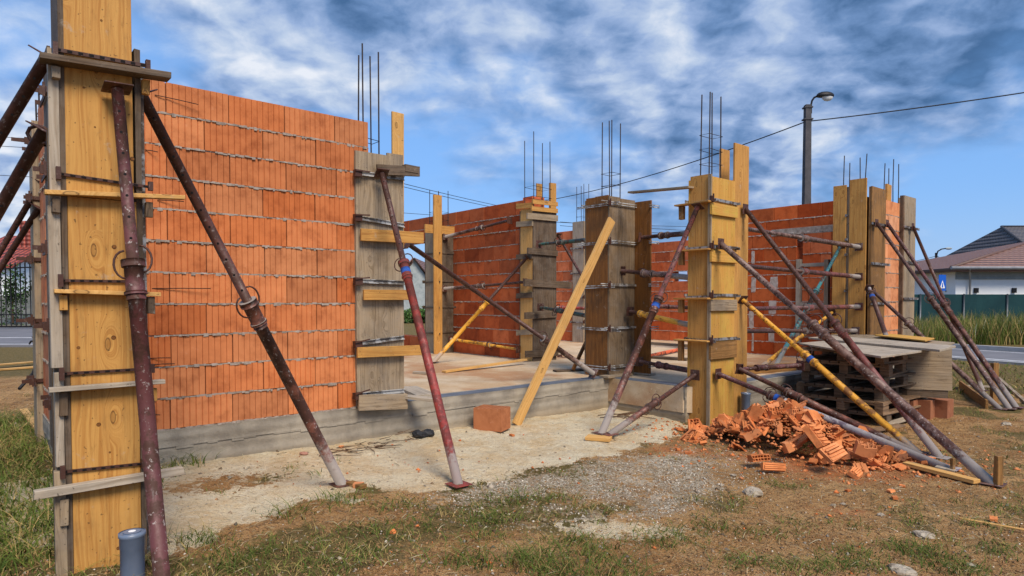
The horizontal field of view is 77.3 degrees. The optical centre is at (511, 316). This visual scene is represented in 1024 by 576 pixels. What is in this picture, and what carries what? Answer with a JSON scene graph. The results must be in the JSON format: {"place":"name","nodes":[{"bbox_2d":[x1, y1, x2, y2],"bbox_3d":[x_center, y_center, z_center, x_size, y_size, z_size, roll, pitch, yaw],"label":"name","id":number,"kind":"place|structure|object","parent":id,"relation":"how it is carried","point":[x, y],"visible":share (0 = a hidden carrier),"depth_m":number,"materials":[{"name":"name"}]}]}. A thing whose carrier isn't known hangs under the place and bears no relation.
{"place":"outdoors","nodes":[
{"label":"outdoors","id":0,"kind":"place"},
{"bbox_2d":[0,290,31,325],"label":"fence","id":1,"kind":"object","parent":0,"point":[23,312],"depth_m":40.00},
{"bbox_2d":[0,328,32,346],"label":"street","id":2,"kind":"structure","parent":0,"point":[15,332],"depth_m":24.20,"materials":[{"name":"asphalt"}]},
{"bbox_2d":[404,258,424,310],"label":"house","id":3,"kind":"structure","parent":0,"point":[417,267],"depth_m":85.92,"materials":[{"name":"grey paint"}]},
{"bbox_2d":[404,386,431,396],"bbox_3d":[-1.061,0.835,7.121,0.221,0.032,0.723,-1,2,-25],"label":"plank","id":4,"kind":"object","parent":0,"point":[414,390],"visible":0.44,"depth_m":7.02,"materials":[{"name":"grey wood"}]},
{"bbox_2d":[0,313,1023,575],"bbox_3d":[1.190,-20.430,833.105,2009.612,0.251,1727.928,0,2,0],"label":"ground","id":5,"kind":"structure","parent":0,"point":[534,437],"depth_m":4.58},
{"bbox_2d":[0,221,30,295],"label":"house","id":6,"kind":"structure","parent":5,"relation":"on","point":[25,243],"depth_m":45.46,"materials":[{"name":"white paint"}]},
{"bbox_2d":[0,262,31,326],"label":"iron gate","id":7,"kind":"structure","parent":5,"relation":"on","point":[15,268],"depth_m":30.74,"materials":[{"name":"black metal"}]},
{"bbox_2d":[0,257,31,324],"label":"bush","id":8,"kind":"object","parent":5,"relation":"on","point":[13,291],"visible":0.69,"depth_m":36.27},
{"bbox_2d":[0,177,39,257],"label":"shoring prop","id":9,"kind":"object","parent":5,"relation":"on","point":[15,225],"visible":0.76,"depth_m":5.79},
{"bbox_2d":[0,202,40,273],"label":"shoring prop","id":10,"kind":"object","parent":5,"relation":"on","point":[15,244],"visible":0.9,"depth_m":5.75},
{"bbox_2d":[0,120,45,220],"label":"shoring prop","id":11,"kind":"object","parent":5,"relation":"on","point":[22,168],"visible":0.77,"depth_m":3.27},
{"bbox_2d":[0,45,46,147],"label":"shoring prop","id":12,"kind":"object","parent":5,"relation":"on","point":[23,96],"visible":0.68,"depth_m":3.17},
{"bbox_2d":[25,0,184,575],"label":"formwork column","id":13,"kind":"structure","parent":5,"relation":"on","point":[96,491],"depth_m":3.16,"materials":[{"name":"yellow wood"}]},
{"bbox_2d":[0,406,226,575],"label":"weeds","id":14,"kind":"object","parent":5,"relation":"on","point":[29,533],"visible":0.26,"depth_m":4.11,"materials":[{"name":"plant"}]},
{"bbox_2d":[118,528,145,575],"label":"drain pipe","id":15,"kind":"object","parent":5,"relation":"on","point":[132,549],"visible":1,"depth_m":3.04,"materials":[{"name":"plastic"}]},
{"bbox_2d":[101,80,170,575],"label":"shoring prop","id":16,"kind":"object","parent":5,"relation":"on","point":[133,264],"visible":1,"depth_m":3.03,"materials":[{"name":"metal"}]},
{"bbox_2d":[141,89,348,487],"bbox_3d":[-1.598,0.025,4.047,0.187,2.493,1.580,1,2,31],"label":"shoring prop","id":17,"kind":"object","parent":5,"relation":"on","point":[248,304],"visible":0.91,"depth_m":3.94,"materials":[{"name":"metal"}]},
{"bbox_2d":[319,429,422,455],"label":"twigs","id":18,"kind":"object","parent":5,"relation":"on","point":[358,445],"visible":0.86,"depth_m":5.86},
{"bbox_2d":[374,168,472,488],"bbox_3d":[-0.819,-0.066,5.408,0.173,2.640,1.824,-1,2,-31],"label":"shoring prop","id":19,"kind":"object","parent":5,"relation":"on","point":[404,264],"visible":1,"depth_m":5.25,"materials":[{"name":"red metal"}]},
{"bbox_2d":[42,340,909,466],"bbox_3d":[-0.524,1.116,11.491,13.050,0.768,9.761,-1,2,-40],"label":"foundation","id":20,"kind":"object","parent":5,"relation":"on","point":[464,393],"visible":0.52,"depth_m":7.64,"materials":[{"name":"concrete"}]},
{"bbox_2d":[11,94,43,442],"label":"formwork column","id":21,"kind":"structure","parent":20,"relation":"on","point":[33,259],"depth_m":5.80,"materials":[{"name":"grey wood"}]},
{"bbox_2d":[32,45,51,446],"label":"formwork column","id":22,"kind":"structure","parent":20,"relation":"on","point":[42,248],"depth_m":4.62,"materials":[{"name":"grey wood"}]},
{"bbox_2d":[38,105,49,423],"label":"block wall","id":23,"kind":"structure","parent":20,"relation":"on","point":[42,220],"depth_m":5.59,"materials":[{"name":"brick"}]},
{"bbox_2d":[144,79,368,431],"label":"block wall","id":24,"kind":"structure","parent":20,"relation":"on","point":[273,184],"depth_m":5.48,"materials":[{"name":"brick"}]},
{"bbox_2d":[352,43,442,410],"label":"formwork column","id":25,"kind":"structure","parent":20,"relation":"on","point":[381,349],"depth_m":6.25,"materials":[{"name":"grey wood"}]},
{"bbox_2d":[422,190,456,353],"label":"formwork column","id":26,"kind":"structure","parent":20,"relation":"on","point":[438,306],"depth_m":12.46,"materials":[{"name":"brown wood"}]},
{"bbox_2d":[443,216,511,239],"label":"shoring prop","id":27,"kind":"object","parent":26,"relation":"attached to","point":[479,227],"visible":1,"depth_m":11.68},
{"bbox_2d":[404,200,530,358],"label":"block wall","id":28,"kind":"structure","parent":20,"relation":"on","point":[487,255],"depth_m":11.82,"materials":[{"name":"brick"}]},
{"bbox_2d":[432,254,530,362],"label":"shoring prop","id":29,"kind":"object","parent":20,"relation":"on","point":[482,307],"visible":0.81,"depth_m":10.59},
{"bbox_2d":[442,359,526,372],"bbox_3d":[-0.377,0.738,9.677,0.090,0.089,1.688,1,2,45],"label":"plank","id":30,"kind":"object","parent":20,"relation":"on","point":[480,366],"visible":1,"depth_m":9.56,"materials":[{"name":"yellow wood"}]},
{"bbox_2d":[404,243,597,377],"bbox_3d":[-0.022,-0.014,7.577,2.714,1.665,0.124,-1,2,-35],"label":"shoring prop","id":31,"kind":"object","parent":20,"relation":"on","point":[545,339],"visible":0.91,"depth_m":7.51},
{"bbox_2d":[516,131,571,361],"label":"formwork column","id":32,"kind":"structure","parent":20,"relation":"on","point":[538,269],"depth_m":10.87,"materials":[{"name":"grey wood"}]},
{"bbox_2d":[442,278,526,291],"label":"shoring prop","id":33,"kind":"object","parent":32,"relation":"attached to","point":[445,288],"visible":0.89,"depth_m":11.61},
{"bbox_2d":[448,336,520,352],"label":"shoring prop","id":34,"kind":"object","parent":32,"relation":"attached to","point":[517,348],"visible":0.98,"depth_m":11.62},
{"bbox_2d":[537,303,584,317],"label":"shoring prop","id":35,"kind":"object","parent":32,"relation":"attached to","point":[542,307],"visible":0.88,"depth_m":10.14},
{"bbox_2d":[556,231,572,341],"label":"block wall","id":36,"kind":"structure","parent":20,"relation":"on","point":[563,266],"depth_m":16.08,"materials":[{"name":"brick"}]},
{"bbox_2d":[570,184,588,342],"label":"formwork column","id":37,"kind":"structure","parent":20,"relation":"on","point":[578,256],"depth_m":15.63,"materials":[{"name":"grey wood"}]},
{"bbox_2d":[577,120,659,377],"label":"formwork column","id":38,"kind":"structure","parent":20,"relation":"on","point":[612,329],"depth_m":8.73,"materials":[{"name":"brown wood"}]},
{"bbox_2d":[536,238,584,247],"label":"shoring prop","id":39,"kind":"object","parent":38,"relation":"attached to","point":[540,243],"visible":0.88,"depth_m":9.63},
{"bbox_2d":[621,266,687,279],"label":"shoring prop","id":40,"kind":"object","parent":38,"relation":"attached to","point":[643,273],"visible":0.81,"depth_m":8.26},
{"bbox_2d":[747,201,832,356],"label":"block wall","id":41,"kind":"structure","parent":20,"relation":"on","point":[761,250],"depth_m":11.88,"materials":[{"name":"brick"}]},
{"bbox_2d":[771,225,832,235],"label":"lintel","id":42,"kind":"structure","parent":41,"relation":"attached to","point":[811,229],"depth_m":11.42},
{"bbox_2d":[795,259,830,342],"bbox_3d":[5.342,-0.273,11.377,0.099,1.512,0.569,-1,2,-41],"label":"window frame","id":43,"kind":"object","parent":41,"relation":"attached to","point":[825,264],"visible":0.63,"depth_m":11.33,"materials":[{"name":"grey wood"}]},
{"bbox_2d":[761,309,835,364],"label":"shoring prop","id":44,"kind":"object","parent":20,"relation":"on","point":[776,354],"visible":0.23,"depth_m":10.16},
{"bbox_2d":[774,246,845,363],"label":"shoring prop","id":45,"kind":"object","parent":20,"relation":"on","point":[816,290],"visible":0.62,"depth_m":10.15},
{"bbox_2d":[832,178,868,354],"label":"formwork column","id":46,"kind":"structure","parent":20,"relation":"on","point":[851,214],"depth_m":10.60,"materials":[{"name":"yellow wood"}]},
{"bbox_2d":[747,325,859,336],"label":"shoring prop","id":47,"kind":"object","parent":46,"relation":"attached to","point":[854,330],"visible":0.67,"depth_m":9.09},
{"bbox_2d":[747,302,862,312],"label":"shoring prop","id":48,"kind":"object","parent":46,"relation":"attached to","point":[812,307],"visible":0.83,"depth_m":9.31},
{"bbox_2d":[748,227,862,250],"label":"shoring prop","id":49,"kind":"object","parent":46,"relation":"attached to","point":[801,237],"visible":0.88,"depth_m":9.30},
{"bbox_2d":[749,264,862,280],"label":"shoring prop","id":50,"kind":"object","parent":46,"relation":"attached to","point":[855,276],"visible":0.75,"depth_m":9.35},
{"bbox_2d":[843,154,889,334],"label":"formwork column","id":51,"kind":"structure","parent":20,"relation":"on","point":[877,264],"depth_m":10.54,"materials":[{"name":"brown wood"}]},
{"bbox_2d":[884,200,899,333],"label":"block wall","id":52,"kind":"structure","parent":20,"relation":"on","point":[891,277],"depth_m":11.20,"materials":[{"name":"brick"}]},
{"bbox_2d":[884,159,919,335],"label":"formwork column","id":53,"kind":"structure","parent":20,"relation":"on","point":[907,219],"depth_m":11.43,"materials":[{"name":"grey wood"}]},
{"bbox_2d":[473,404,509,431],"bbox_3d":[-0.215,1.096,6.917,0.328,0.237,0.239,1,2,24],"label":"hollow brick","id":54,"kind":"object","parent":5,"relation":"on","point":[495,418],"visible":1,"depth_m":6.82,"materials":[{"name":"brick"}]},
{"bbox_2d":[0,402,1023,575],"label":"soil crumbs","id":55,"kind":"object","parent":5,"relation":"on","point":[537,521],"visible":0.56,"depth_m":4.03,"materials":[{"name":"soil"}]},
{"bbox_2d":[0,393,1023,575],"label":"grass","id":56,"kind":"structure","parent":5,"relation":"on","point":[342,546],"depth_m":3.71,"materials":[{"name":"plant"}]},
{"bbox_2d":[6,425,1023,575],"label":"straw","id":57,"kind":"object","parent":5,"relation":"on","point":[1006,573],"visible":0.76,"depth_m":3.98,"materials":[{"name":"plant"}]},
{"bbox_2d":[13,423,1020,573],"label":"brick crumbs","id":58,"kind":"object","parent":5,"relation":"on","point":[732,454],"visible":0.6,"depth_m":5.37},
{"bbox_2d":[512,217,614,424],"bbox_3d":[0.643,0.003,7.551,1.578,2.451,0.043,-1,2,-36],"label":"leaning timber","id":59,"kind":"object","parent":5,"relation":"on","point":[537,379],"visible":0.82,"depth_m":7.50,"materials":[{"name":"yellow wood"}]},
{"bbox_2d":[167,473,1023,575],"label":"grass clumps","id":60,"kind":"object","parent":5,"relation":"on","point":[970,570],"visible":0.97,"depth_m":3.58,"materials":[{"name":"plant"}]},
{"bbox_2d":[591,203,704,434],"bbox_3d":[1.525,-0.035,7.005,1.631,2.524,0.165,-1,2,-35],"label":"shoring prop","id":61,"kind":"object","parent":5,"relation":"on","point":[653,312],"visible":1,"depth_m":6.94,"materials":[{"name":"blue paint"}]},
{"bbox_2d":[599,369,699,436],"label":"shoring prop","id":62,"kind":"object","parent":5,"relation":"on","point":[653,403],"visible":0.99,"depth_m":7.00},
{"bbox_2d":[673,92,748,425],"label":"formwork column","id":63,"kind":"structure","parent":5,"relation":"on","point":[716,338],"depth_m":7.61,"materials":[{"name":"wood"}]},
{"bbox_2d":[626,307,687,326],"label":"shoring prop","id":64,"kind":"object","parent":63,"relation":"attached to","point":[630,311],"visible":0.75,"depth_m":8.22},
{"bbox_2d":[638,231,683,241],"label":"shoring prop","id":65,"kind":"object","parent":63,"relation":"attached to","point":[663,235],"visible":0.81,"depth_m":8.31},
{"bbox_2d":[636,357,686,372],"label":"shoring prop","id":66,"kind":"object","parent":63,"relation":"attached to","point":[640,361],"visible":0.84,"depth_m":8.23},
{"bbox_2d":[736,360,803,374],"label":"shoring prop","id":67,"kind":"object","parent":63,"relation":"attached to","point":[797,365],"visible":0.9,"depth_m":7.83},
{"bbox_2d":[760,462,786,471],"bbox_3d":[2.195,1.264,5.372,0.203,0.071,0.054,3,-19,-4],"label":"brick fragment","id":68,"kind":"object","parent":5,"relation":"on","point":[777,467],"visible":1,"depth_m":5.35,"materials":[{"name":"brick"}]},
{"bbox_2d":[608,406,1019,492],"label":"brick shards","id":69,"kind":"object","parent":5,"relation":"on","point":[811,445],"visible":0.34,"depth_m":6.09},
{"bbox_2d":[801,91,833,203],"bbox_3d":[11.132,-3.661,23.371,1.088,8.996,0.341,0,2,11],"label":"street lamp","id":70,"kind":"object","parent":5,"relation":"on","point":[807,119],"visible":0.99,"depth_m":23.28,"materials":[{"name":"metal"}]},
{"bbox_2d":[545,122,803,200],"bbox_3d":[4.740,-7.704,36.577,0.040,1.155,29.054,-1,2,-24],"label":"power line","id":71,"kind":"object","parent":70,"relation":"attached to","point":[690,162],"visible":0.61,"depth_m":29.21,"materials":[{"name":"black rubber"}]},
{"bbox_2d":[812,92,1023,120],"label":"power line","id":72,"kind":"object","parent":70,"relation":"attached to","point":[919,107],"visible":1,"depth_m":22.18,"materials":[{"name":"black rubber"}]},
{"bbox_2d":[818,442,847,464],"bbox_3d":[2.725,1.150,5.416,0.209,0.070,0.145,-16,46,-23],"label":"brick fragment","id":73,"kind":"object","parent":5,"relation":"on","point":[832,453],"visible":1,"depth_m":5.39,"materials":[{"name":"brick"}]},
{"bbox_2d":[735,364,931,455],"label":"shoring prop","id":74,"kind":"object","parent":5,"relation":"on","point":[795,395],"visible":0.84,"depth_m":6.89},
{"bbox_2d":[738,296,929,454],"bbox_3d":[3.375,0.548,6.984,0.169,1.560,2.159,-1,2,-33],"label":"shoring prop","id":75,"kind":"object","parent":5,"relation":"on","point":[809,358],"visible":0.95,"depth_m":6.86,"materials":[{"name":"yellow paint"}]},
{"bbox_2d":[715,368,961,470],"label":"shoring prop","id":76,"kind":"object","parent":5,"relation":"on","point":[879,440],"visible":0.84,"depth_m":6.24,"materials":[{"name":"blue paint"}]},
{"bbox_2d":[743,204,951,459],"bbox_3d":[3.454,-0.009,6.899,0.170,2.689,2.327,-1,2,-32],"label":"shoring prop","id":77,"kind":"object","parent":5,"relation":"on","point":[917,429],"visible":0.99,"depth_m":6.81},
{"bbox_2d":[806,401,901,425],"bbox_3d":[4.524,1.202,8.262,1.207,0.150,1.006,-1,2,-40],"label":"pallet","id":78,"kind":"object","parent":5,"relation":"on","point":[857,412],"visible":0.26,"depth_m":7.88,"materials":[{"name":"brown wood"}]},
{"bbox_2d":[802,389,927,415],"bbox_3d":[4.505,1.057,8.181,1.207,0.151,1.003,-1,2,-36],"label":"pallet","id":79,"kind":"object","parent":78,"relation":"on","point":[843,403],"visible":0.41,"depth_m":7.87,"materials":[{"name":"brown wood"}]},
{"bbox_2d":[796,376,901,401],"bbox_3d":[4.425,0.906,8.289,1.005,0.150,1.207,1,2,45],"label":"pallet","id":80,"kind":"object","parent":79,"relation":"on","point":[803,388],"visible":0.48,"depth_m":7.94,"materials":[{"name":"brown wood"}]},
{"bbox_2d":[801,366,916,388],"bbox_3d":[4.496,0.762,8.194,1.206,0.151,1.004,-1,2,-38],"label":"pallet","id":81,"kind":"object","parent":80,"relation":"on","point":[901,380],"visible":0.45,"depth_m":7.86,"materials":[{"name":"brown wood"}]},
{"bbox_2d":[803,355,908,376],"bbox_3d":[4.487,0.614,8.239,1.207,0.150,1.005,-1,2,-43],"label":"pallet","id":82,"kind":"object","parent":81,"relation":"on","point":[886,370],"visible":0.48,"depth_m":7.86,"materials":[{"name":"brown wood"}]},
{"bbox_2d":[802,346,912,363],"bbox_3d":[4.524,0.467,8.249,1.206,0.151,1.006,-1,2,-38],"label":"pallet","id":83,"kind":"object","parent":82,"relation":"on","point":[828,352],"visible":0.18,"depth_m":7.92,"materials":[{"name":"brown wood"}]},
{"bbox_2d":[799,341,928,357],"bbox_3d":[4.264,0.379,7.812,1.052,0.022,2.658,0,2,0],"label":"plank","id":84,"kind":"object","parent":83,"relation":"on","point":[876,351],"visible":0.58,"depth_m":7.36,"materials":[{"name":"grey wood"}]},
{"bbox_2d":[809,335,955,351],"bbox_3d":[4.777,0.337,8.365,0.698,0.026,2.711,0,2,-10],"label":"plank","id":85,"kind":"object","parent":84,"relation":"on","point":[907,345],"visible":0.9,"depth_m":7.87,"materials":[{"name":"grey wood"}]},
{"bbox_2d":[832,334,954,344],"bbox_3d":[5.552,0.332,9.500,0.667,0.022,2.840,0,2,-2],"label":"plank","id":86,"kind":"object","parent":85,"relation":"on","point":[895,339],"visible":0.34,"depth_m":9.18,"materials":[{"name":"grey wood"}]},
{"bbox_2d":[864,285,889,338],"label":"shoring prop","id":87,"kind":"object","parent":86,"relation":"on","point":[870,292],"visible":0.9,"depth_m":9.85,"materials":[{"name":"blue paint"}]},
{"bbox_2d":[875,334,933,341],"bbox_3d":[5.587,0.293,9.087,0.438,0.018,1.799,0,2,4],"label":"plank","id":88,"kind":"object","parent":86,"relation":"on","point":[914,338],"visible":0.82,"depth_m":8.85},
{"bbox_2d":[899,388,947,397],"bbox_3d":[5.105,0.960,8.041,0.615,0.095,0.103,1,2,19],"label":"timber packing","id":89,"kind":"object","parent":79,"relation":"on","point":[931,393],"visible":0.57,"depth_m":7.97,"materials":[{"name":"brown wood"}]},
{"bbox_2d":[902,349,951,390],"bbox_3d":[5.165,0.655,7.960,0.536,0.518,0.031,1,2,19],"label":"formwork panel","id":90,"kind":"object","parent":89,"relation":"on","point":[931,367],"visible":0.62,"depth_m":7.94,"materials":[{"name":"grey wood"}]},
{"bbox_2d":[718,238,1006,487],"bbox_3d":[3.150,0.241,6.239,0.171,2.230,2.847,-1,2,-32],"label":"shoring prop","id":91,"kind":"object","parent":5,"relation":"on","point":[927,426],"visible":0.98,"depth_m":5.91,"materials":[{"name":"metal"}]},
{"bbox_2d":[846,448,890,469],"bbox_3d":[3.163,1.278,5.693,0.360,0.062,0.036,24,24,29],"label":"brick fragment","id":92,"kind":"object","parent":5,"relation":"on","point":[864,459],"visible":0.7,"depth_m":5.68,"materials":[{"name":"brick"}]},
{"bbox_2d":[852,439,876,457],"bbox_3d":[3.102,1.157,5.622,0.156,0.138,0.082,13,18,13],"label":"brick fragment","id":93,"kind":"object","parent":92,"relation":"on","point":[866,450],"visible":1,"depth_m":5.59,"materials":[{"name":"brick"}]},
{"bbox_2d":[887,563,917,575],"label":"stone","id":94,"kind":"object","parent":5,"relation":"on","point":[900,569],"visible":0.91,"depth_m":3.42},
{"bbox_2d":[918,398,934,419],"bbox_3d":[5.180,1.159,8.123,0.246,0.238,0.300,-1,2,-40],"label":"hollow brick","id":95,"kind":"object","parent":5,"relation":"on","point":[926,409],"visible":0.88,"depth_m":7.98,"materials":[{"name":"brick"}]},
{"bbox_2d":[873,289,1007,409],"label":"shoring prop","id":96,"kind":"object","parent":5,"relation":"on","point":[961,373],"visible":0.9,"depth_m":9.08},
{"bbox_2d":[928,398,953,418],"bbox_3d":[5.391,1.159,8.123,0.246,0.238,0.300,-1,2,-40],"label":"hollow brick","id":97,"kind":"object","parent":5,"relation":"on","point":[944,407],"visible":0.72,"depth_m":8.00,"materials":[{"name":"brick"}]},
{"bbox_2d":[903,461,979,483],"bbox_3d":[3.606,1.311,5.396,0.091,0.045,0.582,-1,2,-26],"label":"plank","id":98,"kind":"object","parent":5,"relation":"on","point":[948,474],"visible":0.92,"depth_m":5.35,"materials":[{"name":"yellow wood"}]},
{"bbox_2d":[875,219,1017,409],"bbox_3d":[6.293,-0.154,9.436,0.188,2.797,2.124,-1,2,-23],"label":"shoring prop","id":99,"kind":"object","parent":5,"relation":"on","point":[969,353],"visible":1,"depth_m":9.28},
{"bbox_2d":[912,223,988,390],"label":"shoring prop","id":100,"kind":"object","parent":5,"relation":"on","point":[975,373],"visible":0.63,"depth_m":10.98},
{"bbox_2d":[886,219,1023,408],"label":"shoring prop","id":101,"kind":"object","parent":5,"relation":"on","point":[944,305],"visible":0.88,"depth_m":9.39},
{"bbox_2d":[914,242,1023,293],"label":"house","id":102,"kind":"structure","parent":5,"relation":"on","point":[997,270],"depth_m":31.98,"materials":[{"name":"white paint"}]},
{"bbox_2d":[914,309,1023,344],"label":"tall meadow grass","id":103,"kind":"structure","parent":5,"relation":"on","point":[1002,330],"depth_m":20.84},
{"bbox_2d":[914,294,1023,323],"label":"screened fence","id":104,"kind":"object","parent":5,"relation":"on","point":[987,304],"visible":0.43,"depth_m":26.00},
{"bbox_2d":[959,381,987,408],"bbox_3d":[6.941,1.162,9.658,0.031,0.130,2.343,1,2,28],"label":"plank","id":105,"kind":"object","parent":5,"relation":"on","point":[977,397],"visible":0.98,"depth_m":9.42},
{"bbox_2d":[993,455,1003,487],"bbox_3d":[3.873,1.259,5.099,0.058,0.303,0.044,0,2,-11],"label":"wooden stake","id":106,"kind":"object","parent":5,"relation":"on","point":[998,470],"visible":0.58,"depth_m":5.08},
{"bbox_2d":[0,0,1023,280],"label":"sky","id":107,"kind":"structure","parent":0,"point":[471,81],"materials":[{"name":"blue"}]},
{"bbox_2d":[1,403,1023,575],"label":"gravel","id":108,"kind":"structure","parent":0,"point":[664,461],"depth_m":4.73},
{"bbox_2d":[651,232,830,342],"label":"block wall","id":109,"kind":"structure","parent":0,"point":[663,253],"depth_m":15.93,"materials":[{"name":"brick"}]},
{"bbox_2d":[923,360,1023,398],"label":"verge grass","id":110,"kind":"structure","parent":0,"point":[961,368],"depth_m":11.87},
{"bbox_2d":[947,225,1023,255],"bbox_3d":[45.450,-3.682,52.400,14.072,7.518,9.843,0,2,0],"label":"roof","id":111,"kind":"structure","parent":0,"point":[1002,235],"depth_m":52.17,"materials":[{"name":"tile"}]},
{"bbox_2d":[952,348,1023,361],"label":"road","id":112,"kind":"structure","parent":0,"point":[1003,355],"depth_m":16.54,"materials":[{"name":"asphalt"}]},
{"bbox_2d":[953,344,1023,351],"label":"kerb","id":113,"kind":"structure","parent":112,"relation":"on","point":[1001,348],"depth_m":17.80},
{"label":"brick fragment","id":114,"kind":"object","parent":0,"visible":0},
{"bbox_2d":[802,424,830,447],"bbox_3d":[2.811,1.095,5.897,0.097,0.233,0.282,-45,-31,24],"label":"brick fragment","id":115,"kind":"object","parent":114,"relation":"on","point":[815,435],"visible":0.99,"depth_m":5.82,"materials":[{"name":"brick"}]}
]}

